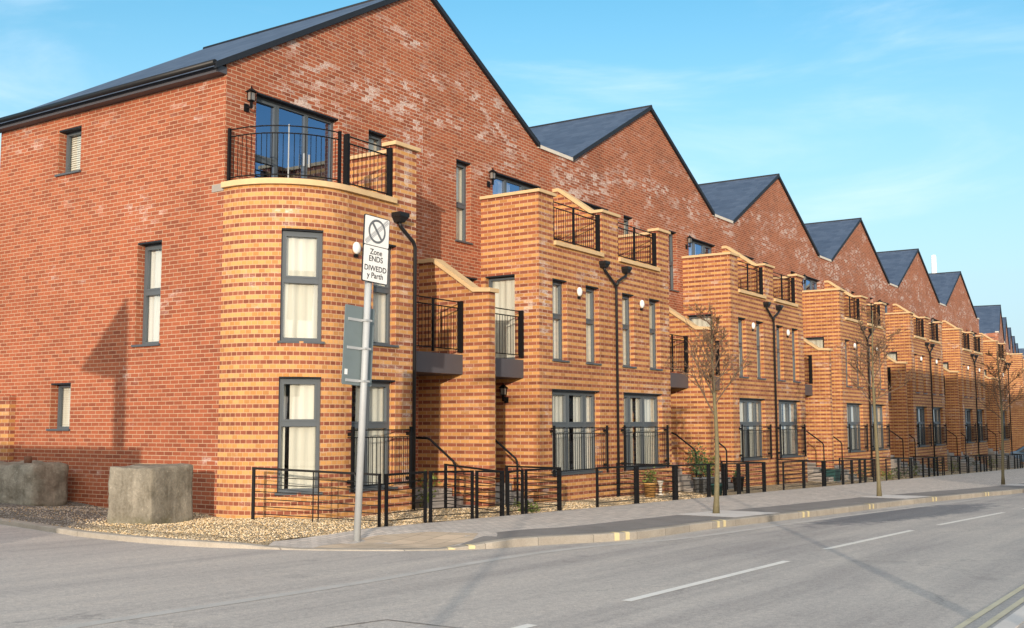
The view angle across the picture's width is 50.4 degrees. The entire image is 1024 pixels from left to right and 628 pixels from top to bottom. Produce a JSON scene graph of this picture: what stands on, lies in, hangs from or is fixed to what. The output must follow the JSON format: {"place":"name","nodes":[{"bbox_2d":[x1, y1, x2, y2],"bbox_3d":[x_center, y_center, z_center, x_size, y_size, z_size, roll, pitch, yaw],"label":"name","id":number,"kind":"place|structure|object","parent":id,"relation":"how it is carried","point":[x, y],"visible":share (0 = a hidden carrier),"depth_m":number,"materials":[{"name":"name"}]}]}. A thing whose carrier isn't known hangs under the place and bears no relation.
{"place":"outdoors","nodes":[
{"label":"outdoors","id":0,"kind":"place"},
{"bbox_2d":[0,493,1023,627],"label":"road","id":1,"kind":"structure","parent":0,"point":[928,572],"depth_m":11.64,"materials":[{"name":"grey asphalt"}]},
{"bbox_2d":[0,488,1023,550],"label":"kerb","id":2,"kind":"structure","parent":1,"relation":"on","point":[586,537],"depth_m":16.47,"materials":[{"name":"concrete"}]},
{"bbox_2d":[54,498,980,627],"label":"faded line","id":3,"kind":"object","parent":1,"relation":"on","point":[256,598],"visible":1,"depth_m":11.59,"materials":[{"name":"white paint"}]},
{"bbox_2d":[622,561,789,600],"bbox_3d":[2.268,2.897,11.955,0.105,0.087,4.350,-4,-7,33],"label":"line","id":4,"kind":"object","parent":1,"relation":"on","point":[693,584],"visible":1,"depth_m":11.55,"materials":[{"name":"white paint"}]},
{"bbox_2d":[823,530,914,548],"bbox_3d":[5.670,3.530,17.108,0.105,0.087,4.362,-4,-7,35],"label":"line","id":5,"kind":"object","parent":1,"relation":"on","point":[867,539],"visible":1,"depth_m":16.87,"materials":[{"name":"white paint"}]},
{"bbox_2d":[937,512,1005,524],"bbox_3d":[9.412,4.158,22.195,0.105,0.100,5.008,-4,-7,37],"label":"line","id":6,"kind":"object","parent":1,"relation":"on","point":[970,518],"visible":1,"depth_m":22.05,"materials":[{"name":"white paint"}]},
{"bbox_2d":[954,584,1023,627],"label":"double yellow line","id":7,"kind":"object","parent":1,"relation":"on","point":[985,610],"visible":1,"depth_m":9.87,"materials":[{"name":"paint"}]},
{"bbox_2d":[978,597,1023,627],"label":"double yellow line","id":8,"kind":"object","parent":1,"relation":"on","point":[988,623],"visible":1,"depth_m":9.52,"materials":[{"name":"paint"}]},
{"bbox_2d":[993,606,1023,627],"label":"curb","id":9,"kind":"structure","parent":1,"relation":"on","point":[1015,619],"depth_m":8.41,"materials":[{"name":"concrete"}]},
{"bbox_2d":[0,465,1023,544],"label":"gravel margin","id":10,"kind":"object","parent":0,"point":[35,518],"visible":0.37,"depth_m":18.06,"materials":[{"name":"beige gravel"}]},
{"bbox_2d":[0,456,68,505],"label":"concrete block","id":11,"kind":"object","parent":10,"relation":"on","point":[28,481],"visible":0.76,"depth_m":20.20,"materials":[{"name":"concrete"}]},
{"bbox_2d":[107,464,192,524],"bbox_3d":[-5.795,2.927,17.483,0.909,1.019,1.015,-3,-6,25],"label":"concrete block","id":12,"kind":"object","parent":10,"relation":"on","point":[150,494],"depth_m":17.12,"materials":[{"name":"grey concrete"}]},
{"bbox_2d":[251,467,380,526],"bbox_3d":[-3.170,3.103,17.582,2.175,1.248,0.044,-1,-6,9],"label":"railing panel","id":13,"kind":"object","parent":10,"relation":"on","point":[253,506],"visible":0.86,"depth_m":17.60,"materials":[{"name":"black paint"}]},
{"bbox_2d":[0,492,721,542],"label":"pebbles","id":14,"kind":"object","parent":10,"relation":"on","point":[203,520],"visible":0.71,"depth_m":17.58,"materials":[{"name":"beige gravel"}]},
{"bbox_2d":[384,471,426,526],"bbox_3d":[-1.732,3.171,17.815,0.044,1.161,0.972,-5,-7,38],"label":"railing panel","id":15,"kind":"object","parent":10,"relation":"on","point":[424,502],"visible":0.92,"depth_m":17.82,"materials":[{"name":"black paint"}]},
{"bbox_2d":[416,469,440,506],"bbox_3d":[-1.638,3.448,21.349,0.553,0.833,0.553,5,-7,-39],"label":"garden plant","id":16,"kind":"object","parent":10,"relation":"on","point":[433,477],"visible":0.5,"depth_m":21.34,"materials":[{"name":"green plant"}]},
{"bbox_2d":[444,464,500,515],"bbox_3d":[-0.734,3.459,20.480,1.340,1.259,0.044,-4,-7,33],"label":"railing panel","id":17,"kind":"object","parent":10,"relation":"on","point":[446,484],"visible":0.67,"depth_m":20.59,"materials":[{"name":"black paint"}]},
{"bbox_2d":[475,470,503,517],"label":"garden gate","id":18,"kind":"structure","parent":10,"relation":"on","point":[477,492],"depth_m":19.58,"materials":[{"name":"black metal"}]},
{"bbox_2d":[505,495,540,512],"bbox_3d":[0.270,3.742,21.322,0.824,0.366,0.590,-9,-10,55],"label":"garden plant","id":19,"kind":"object","parent":10,"relation":"on","point":[532,510],"visible":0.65,"depth_m":21.32,"materials":[{"name":"green plant"}]},
{"bbox_2d":[505,465,558,510],"bbox_3d":[0.411,3.679,22.168,1.300,1.161,0.044,-4,-7,33],"label":"railing panel","id":20,"kind":"object","parent":10,"relation":"on","point":[506,467],"visible":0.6,"depth_m":22.14,"materials":[{"name":"black paint"}]},
{"bbox_2d":[616,463,673,499],"bbox_3d":[3.256,4.241,26.643,1.560,1.176,0.044,-4,-7,33],"label":"railing panel","id":21,"kind":"object","parent":10,"relation":"on","point":[617,477],"visible":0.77,"depth_m":26.68,"materials":[{"name":"black paint"}]},
{"bbox_2d":[641,467,656,497],"bbox_3d":[3.450,4.207,27.291,0.427,0.809,0.389,3,-7,-30],"label":"potted plant","id":22,"kind":"object","parent":10,"relation":"on","point":[650,491],"visible":0.84,"depth_m":27.20,"materials":[{"name":"orange plant"}]},
{"bbox_2d":[685,443,711,492],"bbox_3d":[5.193,4.268,30.221,0.767,1.399,1.008,-1,-6,12],"label":"potted shrub","id":23,"kind":"object","parent":10,"relation":"on","point":[703,482],"visible":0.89,"depth_m":30.07,"materials":[{"name":"green plant"}]},
{"bbox_2d":[694,452,714,482],"bbox_3d":[5.503,4.442,30.829,0.803,1.202,0.775,-4,-7,33],"label":"potted shrub","id":24,"kind":"object","parent":10,"relation":"on","point":[712,472],"visible":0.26,"depth_m":30.75,"materials":[{"name":"green plant"}]},
{"bbox_2d":[724,463,738,494],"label":"garden gate","id":25,"kind":"structure","parent":10,"relation":"on","point":[726,473],"depth_m":28.98,"materials":[{"name":"black metal"}]},
{"bbox_2d":[721,461,763,491],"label":"railing panel","id":26,"kind":"object","parent":10,"relation":"on","point":[762,479],"visible":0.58,"depth_m":31.45,"materials":[{"name":"black paint"}]},
{"bbox_2d":[776,459,823,486],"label":"railing panel","id":27,"kind":"object","parent":10,"relation":"on","point":[778,474],"visible":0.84,"depth_m":35.95,"materials":[{"name":"black paint"}]},
{"bbox_2d":[820,469,840,480],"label":"storage crate","id":28,"kind":"object","parent":10,"relation":"on","point":[832,472],"visible":0.57,"depth_m":40.16,"materials":[{"name":"green plastic"}]},
{"bbox_2d":[852,459,859,483],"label":"garden gate","id":29,"kind":"structure","parent":10,"relation":"on","point":[858,463],"depth_m":38.47,"materials":[{"name":"black metal"}]},
{"bbox_2d":[839,458,874,481],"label":"railing panel","id":30,"kind":"object","parent":10,"relation":"on","point":[855,468],"visible":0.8,"depth_m":40.79,"materials":[{"name":"black paint"}]},
{"bbox_2d":[871,457,910,478],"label":"railing panel","id":31,"kind":"object","parent":10,"relation":"on","point":[889,466],"visible":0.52,"depth_m":45.36,"materials":[{"name":"black paint"}]},
{"bbox_2d":[0,0,1023,347],"label":"sky","id":32,"kind":"structure","parent":0,"point":[905,118],"materials":[{"name":"blue"}]},
{"bbox_2d":[269,468,1023,548],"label":"pavement","id":33,"kind":"structure","parent":0,"point":[489,526],"depth_m":22.78,"materials":[{"name":"grey concrete"}]},
{"bbox_2d":[341,214,389,540],"bbox_3d":[-2.195,1.007,16.023,0.154,5.000,0.708,-5,-10,37],"label":"road sign","id":34,"kind":"object","parent":33,"relation":"on","point":[357,359],"visible":0.99,"depth_m":16.09,"materials":[{"name":"white metal"}]},
{"bbox_2d":[314,532,477,547],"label":"corner paving","id":35,"kind":"structure","parent":33,"relation":"on","point":[425,540],"depth_m":15.69,"materials":[{"name":"beige concrete"}]},
{"bbox_2d":[429,470,473,522],"bbox_3d":[-1.035,3.276,18.756,0.045,1.186,1.220,-4,-7,34],"label":"railing panel","id":36,"kind":"object","parent":33,"relation":"on","point":[471,499],"visible":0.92,"depth_m":18.79,"materials":[{"name":"black paint"}]},
{"bbox_2d":[506,470,523,515],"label":"railing panel","id":37,"kind":"object","parent":33,"relation":"on","point":[508,498],"visible":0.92,"depth_m":20.32,"materials":[{"name":"black paint"}]},
{"bbox_2d":[524,467,561,513],"bbox_3d":[0.614,3.582,21.197,0.044,1.155,1.300,-4,-7,33],"label":"railing panel","id":38,"kind":"object","parent":33,"relation":"on","point":[526,489],"visible":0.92,"depth_m":21.13,"materials":[{"name":"black paint"}]},
{"bbox_2d":[462,515,727,543],"bbox_3d":[1.578,3.441,17.589,1.288,0.117,6.737,-5,-7,38],"label":"tarmac strip","id":39,"kind":"object","parent":33,"relation":"on","point":[642,523],"visible":1,"depth_m":17.39,"materials":[{"name":"grey asphalt"}]},
{"bbox_2d":[596,466,636,506],"bbox_3d":[2.279,3.893,23.679,0.044,1.176,1.790,-4,-7,33],"label":"railing panel","id":40,"kind":"object","parent":33,"relation":"on","point":[598,491],"visible":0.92,"depth_m":23.63,"materials":[{"name":"black paint"}]},
{"bbox_2d":[636,465,675,503],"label":"railing panel","id":41,"kind":"object","parent":33,"relation":"on","point":[638,477],"visible":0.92,"depth_m":25.25,"materials":[{"name":"black paint"}]},
{"bbox_2d":[676,464,708,499],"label":"railing panel","id":42,"kind":"object","parent":33,"relation":"on","point":[706,474],"visible":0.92,"depth_m":26.96,"materials":[{"name":"black paint"}]},
{"bbox_2d":[709,463,724,496],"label":"railing panel","id":43,"kind":"object","parent":33,"relation":"on","point":[722,478],"visible":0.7,"depth_m":28.36,"materials":[{"name":"black paint"}]},
{"bbox_2d":[674,510,774,516],"bbox_3d":[4.182,3.858,21.052,1.396,0.038,1.900,-4,-7,33],"label":"tree pit","id":44,"kind":"object","parent":33,"relation":"on","point":[725,513],"visible":0.97,"depth_m":21.02,"materials":[{"name":"concrete"}]},
{"bbox_2d":[660,302,754,512],"bbox_3d":[4.084,1.827,21.575,2.053,4.169,1.722,5,-8,-42],"label":"street tree","id":45,"kind":"object","parent":44,"relation":"on","point":[710,340],"visible":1,"depth_m":21.40,"materials":[{"name":"brown plant"}]},
{"bbox_2d":[738,463,747,493],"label":"railing panel","id":46,"kind":"object","parent":33,"relation":"on","point":[746,472],"visible":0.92,"depth_m":29.68,"materials":[{"name":"black paint"}]},
{"bbox_2d":[747,462,765,492],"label":"railing panel","id":47,"kind":"object","parent":33,"relation":"on","point":[764,475],"visible":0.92,"depth_m":30.54,"materials":[{"name":"black paint"}]},
{"bbox_2d":[782,461,803,489],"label":"railing panel","id":48,"kind":"object","parent":33,"relation":"on","point":[802,473],"visible":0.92,"depth_m":32.79,"materials":[{"name":"black paint"}]},
{"bbox_2d":[803,460,824,487],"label":"railing panel","id":49,"kind":"object","parent":33,"relation":"on","point":[823,472],"visible":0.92,"depth_m":34.67,"materials":[{"name":"black paint"}]},
{"bbox_2d":[730,497,900,512],"bbox_3d":[7.135,4.317,24.729,1.163,0.150,7.594,-5,-7,37],"label":"tarmac strip","id":50,"kind":"object","parent":33,"relation":"on","point":[813,505],"visible":1,"depth_m":24.16,"materials":[{"name":"grey asphalt"}]},
{"bbox_2d":[825,460,843,485],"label":"railing panel","id":51,"kind":"object","parent":33,"relation":"on","point":[841,471],"visible":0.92,"depth_m":36.38,"materials":[{"name":"black paint"}]},
{"bbox_2d":[843,460,851,484],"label":"railing panel","id":52,"kind":"object","parent":33,"relation":"on","point":[850,467],"visible":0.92,"depth_m":37.64,"materials":[{"name":"black paint"}]},
{"bbox_2d":[865,459,875,482],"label":"railing panel","id":53,"kind":"object","parent":33,"relation":"on","point":[874,469],"visible":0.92,"depth_m":39.97,"materials":[{"name":"black paint"}]},
{"bbox_2d":[885,458,898,480],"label":"railing panel","id":54,"kind":"object","parent":33,"relation":"on","point":[886,462],"visible":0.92,"depth_m":42.31,"materials":[{"name":"black paint"}]},
{"bbox_2d":[864,495,928,498],"bbox_3d":[10.039,4.785,28.535,1.224,0.038,2.029,-5,-7,39],"label":"tree pit","id":55,"kind":"object","parent":33,"relation":"on","point":[896,496],"visible":1,"depth_m":28.56,"materials":[{"name":"concrete"}]},
{"bbox_2d":[831,304,921,495],"bbox_3d":[9.839,2.264,28.883,2.210,5.109,2.023,1,-6,-10],"label":"street tree","id":56,"kind":"object","parent":55,"relation":"on","point":[874,398],"visible":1,"depth_m":29.04,"materials":[{"name":"brown plant"}]},
{"bbox_2d":[898,458,911,478],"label":"railing panel","id":57,"kind":"object","parent":33,"relation":"on","point":[910,461],"visible":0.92,"depth_m":44.28,"materials":[{"name":"black paint"}]},
{"bbox_2d":[894,486,1023,495],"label":"tarmac strip","id":58,"kind":"object","parent":33,"relation":"on","point":[961,491],"visible":1,"depth_m":32.21,"materials":[{"name":"grey asphalt"}]},
{"bbox_2d":[965,347,1023,484],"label":"street tree","id":59,"kind":"object","parent":33,"relation":"on","point":[995,375],"visible":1,"depth_m":38.47,"materials":[{"name":"brown plant"}]},
{"bbox_3d":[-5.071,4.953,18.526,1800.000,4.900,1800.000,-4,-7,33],"label":"ground","id":60,"kind":"structure","parent":0,"visible":0},
{"bbox_2d":[0,395,15,460],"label":"garden wall","id":61,"kind":"structure","parent":60,"relation":"on","point":[7,415],"depth_m":22.11,"materials":[{"name":"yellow brick"}]},
{"bbox_2d":[0,0,498,540],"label":"terraced house","id":62,"kind":"structure","parent":60,"relation":"on","point":[180,260],"depth_m":20.52,"materials":[{"name":"red brick"}]},
{"bbox_2d":[46,383,70,430],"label":"window","id":63,"kind":"structure","parent":62,"relation":"in","point":[63,417],"depth_m":21.68,"materials":[{"name":"grey glass"}]},
{"bbox_2d":[54,125,81,176],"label":"window","id":64,"kind":"structure","parent":62,"relation":"in","point":[75,131],"depth_m":22.20,"materials":[{"name":"grey glass"}]},
{"bbox_2d":[131,240,161,346],"bbox_3d":[-6.673,-0.385,20.264,0.800,2.120,0.325,-4,-7,34],"label":"window","id":65,"kind":"structure","parent":62,"relation":"in","point":[153,249],"depth_m":20.45,"materials":[{"name":"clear glass"}]},
{"bbox_2d":[255,92,337,181],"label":"terrace door","id":66,"kind":"structure","parent":62,"relation":"in","point":[270,110],"depth_m":21.93,"materials":[{"name":"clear glass"}]},
{"bbox_2d":[274,377,322,495],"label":"window","id":67,"kind":"structure","parent":62,"relation":"in","point":[299,397],"depth_m":18.78,"materials":[{"name":"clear glass"}]},
{"bbox_2d":[277,228,324,343],"bbox_3d":[-3.667,-0.497,18.945,0.829,2.160,0.225,2,-6,-21],"label":"window","id":68,"kind":"structure","parent":62,"relation":"in","point":[301,249],"depth_m":19.02,"materials":[{"name":"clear glass"}]},
{"bbox_2d":[307,122,385,180],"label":"window","id":69,"kind":"structure","parent":62,"relation":"in","point":[321,162],"depth_m":23.30,"materials":[{"name":"blue glass"}]},
{"bbox_2d":[349,379,397,491],"bbox_3d":[-2.592,2.177,19.828,0.295,2.170,1.290,-4,-7,33],"label":"french window","id":70,"kind":"structure","parent":62,"relation":"in","point":[377,407],"depth_m":20.14,"materials":[{"name":"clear glass"}]},
{"bbox_2d":[373,244,398,347],"bbox_3d":[-2.449,-0.373,20.308,0.294,2.100,0.750,-4,-7,34],"label":"window","id":71,"kind":"structure","parent":62,"relation":"in","point":[381,293],"depth_m":20.49,"materials":[{"name":"grey glass"}]},
{"bbox_2d":[230,0,631,506],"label":"terraced house","id":72,"kind":"structure","parent":60,"relation":"on","point":[535,249],"depth_m":25.52,"materials":[{"name":"red brick"}]},
{"bbox_2d":[455,159,472,244],"bbox_3d":[-1.209,-2.614,25.340,0.295,2.100,0.670,-4,-7,33],"label":"window","id":73,"kind":"structure","parent":72,"relation":"in","point":[460,165],"depth_m":25.53,"materials":[{"name":"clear glass"}]},
{"bbox_2d":[485,274,514,358],"bbox_3d":[-0.212,0.093,25.406,0.930,2.180,0.246,-4,-7,33],"label":"balcony door","id":74,"kind":"structure","parent":72,"relation":"in","point":[505,299],"depth_m":25.51,"materials":[{"name":"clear glass"}]},
{"bbox_2d":[493,172,540,194],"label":"terrace door","id":75,"kind":"structure","parent":72,"relation":"in","point":[502,184],"depth_m":27.09,"materials":[{"name":"blue glass"}]},
{"bbox_2d":[552,278,569,362],"bbox_3d":[1.036,0.141,25.519,0.296,2.100,0.750,-4,-7,34],"label":"window","id":76,"kind":"structure","parent":72,"relation":"in","point":[556,283],"depth_m":25.75,"materials":[{"name":"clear glass"}]},
{"bbox_2d":[552,389,602,475],"bbox_3d":[1.457,2.784,25.878,0.297,2.150,2.340,-4,-7,34],"label":"french window","id":77,"kind":"structure","parent":72,"relation":"in","point":[583,400],"depth_m":26.19,"materials":[{"name":"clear glass"}]},
{"bbox_2d":[586,285,601,364],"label":"window","id":78,"kind":"structure","parent":72,"relation":"in","point":[589,289],"depth_m":27.03,"materials":[{"name":"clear glass"}]},
{"bbox_2d":[529,105,714,496],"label":"terraced house","id":79,"kind":"structure","parent":60,"relation":"on","point":[602,161],"depth_m":30.36,"materials":[{"name":"red brick"}]},
{"bbox_2d":[569,392,663,469],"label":"french window","id":80,"kind":"structure","parent":79,"relation":"in","point":[646,403],"depth_m":28.97,"materials":[{"name":"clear glass"}]},
{"bbox_2d":[622,293,636,367],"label":"window","id":81,"kind":"structure","parent":79,"relation":"in","point":[625,297],"depth_m":28.60,"materials":[{"name":"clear glass"}]},
{"bbox_2d":[649,298,662,370],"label":"window","id":82,"kind":"structure","parent":79,"relation":"in","point":[651,301],"depth_m":29.90,"materials":[{"name":"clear glass"}]},
{"bbox_2d":[510,107,782,489],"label":"terraced house","id":83,"kind":"structure","parent":60,"relation":"on","point":[730,284],"depth_m":35.01,"materials":[{"name":"red brick"}]},
{"bbox_2d":[669,230,678,291],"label":"window","id":84,"kind":"structure","parent":83,"relation":"in","point":[672,232],"depth_m":34.89,"materials":[{"name":"grey glass"}]},
{"bbox_2d":[669,236,714,288],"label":"terrace door","id":85,"kind":"structure","parent":83,"relation":"in","point":[705,247],"depth_m":37.02,"materials":[{"name":"blue glass"}]},
{"bbox_2d":[687,314,710,326],"bbox_3d":[6.038,1.015,34.750,0.930,2.180,0.246,-4,-7,33],"label":"balcony door","id":86,"kind":"structure","parent":83,"relation":"in","point":[693,318],"depth_m":34.93,"materials":[{"name":"beige glass"}]},
{"bbox_2d":[738,317,748,377],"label":"window","id":87,"kind":"structure","parent":83,"relation":"in","point":[739,318],"depth_m":35.12,"materials":[{"name":"grey glass"}]},
{"bbox_2d":[739,398,767,460],"bbox_3d":[7.707,3.706,35.222,0.297,2.150,2.340,-4,-7,34],"label":"french window","id":88,"kind":"structure","parent":83,"relation":"in","point":[755,419],"depth_m":35.62,"materials":[{"name":"grey glass"}]},
{"bbox_2d":[756,321,765,379],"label":"window","id":89,"kind":"structure","parent":83,"relation":"in","point":[757,322],"depth_m":36.40,"materials":[{"name":"grey glass"}]},
{"bbox_2d":[696,173,844,484],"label":"terraced house","id":90,"kind":"structure","parent":60,"relation":"on","point":[746,209],"depth_m":40.09,"materials":[{"name":"red brick"}]},
{"bbox_2d":[747,400,803,457],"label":"french window","id":91,"kind":"structure","parent":90,"relation":"in","point":[789,406],"depth_m":38.45,"materials":[{"name":"grey glass"}]},
{"bbox_2d":[776,325,785,381],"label":"window","id":92,"kind":"structure","parent":90,"relation":"in","point":[777,326],"depth_m":37.97,"materials":[{"name":"grey glass"}]},
{"bbox_2d":[792,328,800,382],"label":"window","id":93,"kind":"structure","parent":90,"relation":"in","point":[793,348],"depth_m":39.24,"materials":[{"name":"grey glass"}]},
{"bbox_2d":[695,176,873,480],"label":"terraced house","id":94,"kind":"structure","parent":60,"relation":"on","point":[832,312],"depth_m":44.23,"materials":[{"name":"red brick"}]},
{"bbox_2d":[803,276,819,290],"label":"terrace door","id":95,"kind":"structure","parent":94,"relation":"in","point":[811,283],"depth_m":46.27,"materials":[{"name":"blue glass"}]},
{"bbox_2d":[806,337,823,347],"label":"balcony door","id":96,"kind":"structure","parent":94,"relation":"in","point":[819,341],"depth_m":44.17,"materials":[{"name":"beige glass"}]},
{"bbox_2d":[847,403,865,452],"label":"french window","id":97,"kind":"structure","parent":94,"relation":"in","point":[853,412],"depth_m":45.01,"materials":[{"name":"grey glass"}]},
{"bbox_2d":[805,218,927,476],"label":"terraced house","id":98,"kind":"structure","parent":60,"relation":"on","point":[837,243],"depth_m":50.30,"materials":[{"name":"red brick"}]},
{"bbox_2d":[851,404,887,450],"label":"french window","id":99,"kind":"structure","parent":98,"relation":"in","point":[879,417],"depth_m":48.20,"materials":[{"name":"grey glass"}]},
{"bbox_2d":[860,220,936,474],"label":"terraced house","id":100,"kind":"structure","parent":60,"relation":"on","point":[911,348],"depth_m":53.63,"materials":[{"name":"red brick"}]},
{"bbox_2d":[916,406,929,446],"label":"french window","id":101,"kind":"structure","parent":100,"relation":"in","point":[920,416],"depth_m":54.38,"materials":[{"name":"clear glass"}]},
{"bbox_2d":[877,248,977,471],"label":"terraced house","id":102,"kind":"structure","parent":60,"relation":"on","point":[900,267],"depth_m":59.12,"materials":[{"name":"red brick"}]},
{"bbox_2d":[933,407,944,445],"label":"french window","id":103,"kind":"structure","parent":102,"relation":"in","point":[936,410],"depth_m":57.17,"materials":[{"name":"clear glass"}]},
{"bbox_2d":[931,255,936,272],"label":"chimney stack","id":104,"kind":"object","parent":60,"relation":"on","point":[933,265],"visible":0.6,"depth_m":281.39,"materials":[{"name":"white"}]},
{"bbox_2d":[917,251,985,470],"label":"terraced house","id":105,"kind":"structure","parent":60,"relation":"on","point":[958,355],"depth_m":62.93,"materials":[{"name":"red brick"}]},
{"bbox_2d":[965,408,974,442],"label":"french window","id":106,"kind":"structure","parent":105,"relation":"in","point":[968,422],"depth_m":63.74,"materials":[{"name":"clear glass"}]},
{"bbox_2d":[929,271,1013,467],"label":"terraced house","id":107,"kind":"structure","parent":60,"relation":"on","point":[946,285],"depth_m":68.39,"materials":[{"name":"red brick"}]},
{"bbox_2d":[978,409,986,441],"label":"french window","id":108,"kind":"structure","parent":107,"relation":"in","point":[979,410],"depth_m":66.85,"materials":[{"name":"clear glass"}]},
{"bbox_2d":[960,273,1019,467],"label":"terraced house","id":109,"kind":"structure","parent":60,"relation":"on","point":[970,321],"depth_m":72.44,"materials":[{"name":"red brick"}]},
{"bbox_2d":[974,305,1023,463],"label":"terraced house","id":110,"kind":"structure","parent":60,"relation":"on","point":[988,316],"depth_m":84.97,"materials":[{"name":"orange brick"}]},
{"bbox_2d":[1000,311,1023,366],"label":"terraced house","id":111,"kind":"structure","parent":60,"relation":"on","point":[1002,335],"depth_m":92.77,"materials":[{"name":"red brick"}]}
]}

